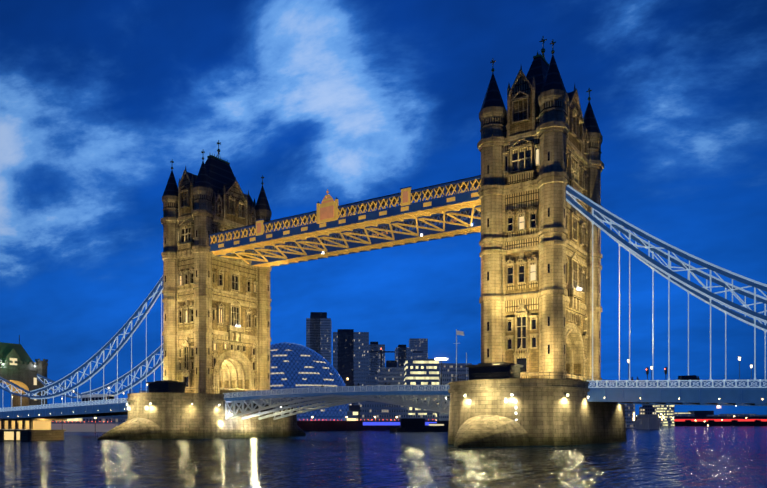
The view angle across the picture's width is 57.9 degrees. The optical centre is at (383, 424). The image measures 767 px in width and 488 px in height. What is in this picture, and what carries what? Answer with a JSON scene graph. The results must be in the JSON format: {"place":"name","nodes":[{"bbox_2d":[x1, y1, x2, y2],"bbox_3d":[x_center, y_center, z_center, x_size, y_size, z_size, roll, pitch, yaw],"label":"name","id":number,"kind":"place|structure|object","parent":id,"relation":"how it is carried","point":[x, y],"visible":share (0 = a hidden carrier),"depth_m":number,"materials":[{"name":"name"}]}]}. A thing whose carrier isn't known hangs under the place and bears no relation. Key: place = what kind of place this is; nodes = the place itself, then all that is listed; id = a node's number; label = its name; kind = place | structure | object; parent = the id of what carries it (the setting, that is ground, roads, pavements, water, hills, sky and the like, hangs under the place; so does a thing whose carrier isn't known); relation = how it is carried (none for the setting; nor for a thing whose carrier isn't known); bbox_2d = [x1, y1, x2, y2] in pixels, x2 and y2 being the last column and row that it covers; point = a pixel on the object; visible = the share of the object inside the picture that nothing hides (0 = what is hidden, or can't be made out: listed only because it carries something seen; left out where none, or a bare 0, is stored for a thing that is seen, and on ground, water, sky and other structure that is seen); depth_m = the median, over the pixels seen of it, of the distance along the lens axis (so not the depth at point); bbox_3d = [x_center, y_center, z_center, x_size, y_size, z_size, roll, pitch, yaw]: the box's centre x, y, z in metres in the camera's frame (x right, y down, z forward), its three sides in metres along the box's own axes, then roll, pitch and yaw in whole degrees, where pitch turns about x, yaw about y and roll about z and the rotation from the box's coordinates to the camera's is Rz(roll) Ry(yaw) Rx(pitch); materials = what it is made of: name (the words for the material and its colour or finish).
{"place":"outdoors","nodes":[
{"label":"outdoors","id":0,"kind":"place"},
{"bbox_2d":[223,401,272,410],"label":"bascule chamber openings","id":1,"kind":"object","parent":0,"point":[245,406],"visible":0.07,"depth_m":161.81,"materials":[{"name":"grey metal"}]},
{"bbox_2d":[223,384,449,419],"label":"bascules","id":2,"kind":"object","parent":1,"relation":"on","point":[276,399],"visible":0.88,"depth_m":143.43,"materials":[{"name":"blue paint"}]},
{"bbox_2d":[435,358,447,384],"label":"lamp standard","id":3,"kind":"object","parent":2,"relation":"on","point":[441,359],"visible":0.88,"depth_m":143.61,"materials":[{"name":"grey metal"}]},
{"bbox_2d":[0,426,766,487],"bbox_3d":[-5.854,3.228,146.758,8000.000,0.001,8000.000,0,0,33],"label":"river water","id":4,"kind":"structure","parent":0,"point":[701,457],"depth_m":58.43,"materials":[{"name":"blue liquid"}]},
{"bbox_2d":[0,335,47,406],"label":"abutment","id":5,"kind":"object","parent":4,"relation":"on","point":[18,368],"visible":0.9,"depth_m":225.06,"materials":[{"name":"stone"}]},
{"bbox_2d":[0,418,66,440],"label":"pavilion","id":6,"kind":"structure","parent":4,"relation":"in","point":[25,429],"depth_m":135.56,"materials":[{"name":"stone"}]},
{"bbox_2d":[97,392,305,439],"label":"pier","id":7,"kind":"structure","parent":4,"relation":"in","point":[168,415],"depth_m":150.22,"materials":[{"name":"stone"}]},
{"bbox_2d":[146,380,186,392],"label":"pier cabin","id":8,"kind":"object","parent":7,"relation":"on","point":[168,386],"visible":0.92,"depth_m":153.19,"materials":[{"name":"grey metal"}]},
{"bbox_2d":[161,140,271,393],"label":"tower","id":9,"kind":"structure","parent":7,"relation":"on","point":[210,300],"depth_m":162.56,"materials":[{"name":"stone"}]},
{"bbox_2d":[0,276,162,418],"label":"side span","id":10,"kind":"object","parent":9,"relation":"attached to","point":[97,408],"visible":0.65,"depth_m":190.42,"materials":[{"name":"white paint"}]},
{"bbox_2d":[81,394,114,401],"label":"bus","id":11,"kind":"object","parent":10,"relation":"on","point":[94,397],"visible":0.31,"depth_m":187.09,"materials":[{"name":"white glass"}]},
{"bbox_2d":[12,355,752,401],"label":"street lamps","id":12,"kind":"object","parent":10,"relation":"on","point":[739,359],"visible":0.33,"depth_m":112.82,"materials":[{"name":"blue paint"}]},
{"bbox_2d":[209,175,480,266],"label":"walkways","id":13,"kind":"structure","parent":9,"relation":"attached to","point":[335,223],"depth_m":142.36,"materials":[{"name":"gold metal"}]},
{"bbox_2d":[51,312,766,431],"bbox_3d":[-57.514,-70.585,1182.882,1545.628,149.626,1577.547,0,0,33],"label":"city","id":14,"kind":"object","parent":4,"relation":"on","point":[358,358],"visible":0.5,"depth_m":560.33,"materials":[{"name":"grey"}]},
{"bbox_2d":[270,342,351,420],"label":"city hall","id":15,"kind":"structure","parent":14,"relation":"on","point":[293,365],"depth_m":379.90,"materials":[{"name":"blue glass"}]},
{"bbox_2d":[448,378,626,446],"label":"pier","id":16,"kind":"structure","parent":4,"relation":"in","point":[548,412],"depth_m":103.95,"materials":[{"name":"stone"}]},
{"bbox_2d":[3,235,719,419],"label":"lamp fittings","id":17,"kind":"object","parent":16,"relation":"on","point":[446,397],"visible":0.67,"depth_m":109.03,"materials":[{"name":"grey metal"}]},
{"bbox_2d":[130,372,605,392],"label":"pier railings","id":18,"kind":"object","parent":16,"relation":"on","point":[549,375],"visible":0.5,"depth_m":107.93,"materials":[{"name":"grey metal"}]},
{"bbox_2d":[453,329,466,380],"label":"flag mast","id":19,"kind":"object","parent":16,"relation":"on","point":[459,333],"visible":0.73,"depth_m":112.27,"materials":[{"name":"white metal"}]},
{"bbox_2d":[466,355,522,379],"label":"pier cabin","id":20,"kind":"object","parent":16,"relation":"on","point":[494,370],"visible":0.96,"depth_m":108.36,"materials":[{"name":"grey metal"}]},
{"bbox_2d":[477,36,603,380],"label":"tower","id":21,"kind":"structure","parent":16,"relation":"on","point":[539,143],"depth_m":116.76,"materials":[{"name":"stone"}]},
{"bbox_2d":[566,185,766,405],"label":"side span","id":22,"kind":"object","parent":21,"relation":"attached to","point":[735,392],"visible":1,"depth_m":106.39,"materials":[{"name":"white paint"}]},
{"bbox_2d":[678,375,697,379],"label":"car","id":23,"kind":"object","parent":22,"relation":"on","point":[690,377],"visible":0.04,"depth_m":107.64,"materials":[{"name":"grey paint"}]},
{"bbox_2d":[633,405,663,428],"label":"hms belfast","id":24,"kind":"object","parent":4,"relation":"in","point":[648,417],"visible":0.94,"depth_m":469.50,"materials":[{"name":"grey metal"}]},
{"bbox_2d":[0,0,766,415],"label":"sky","id":25,"kind":"structure","parent":0,"point":[355,100],"materials":[{"name":"blue"}]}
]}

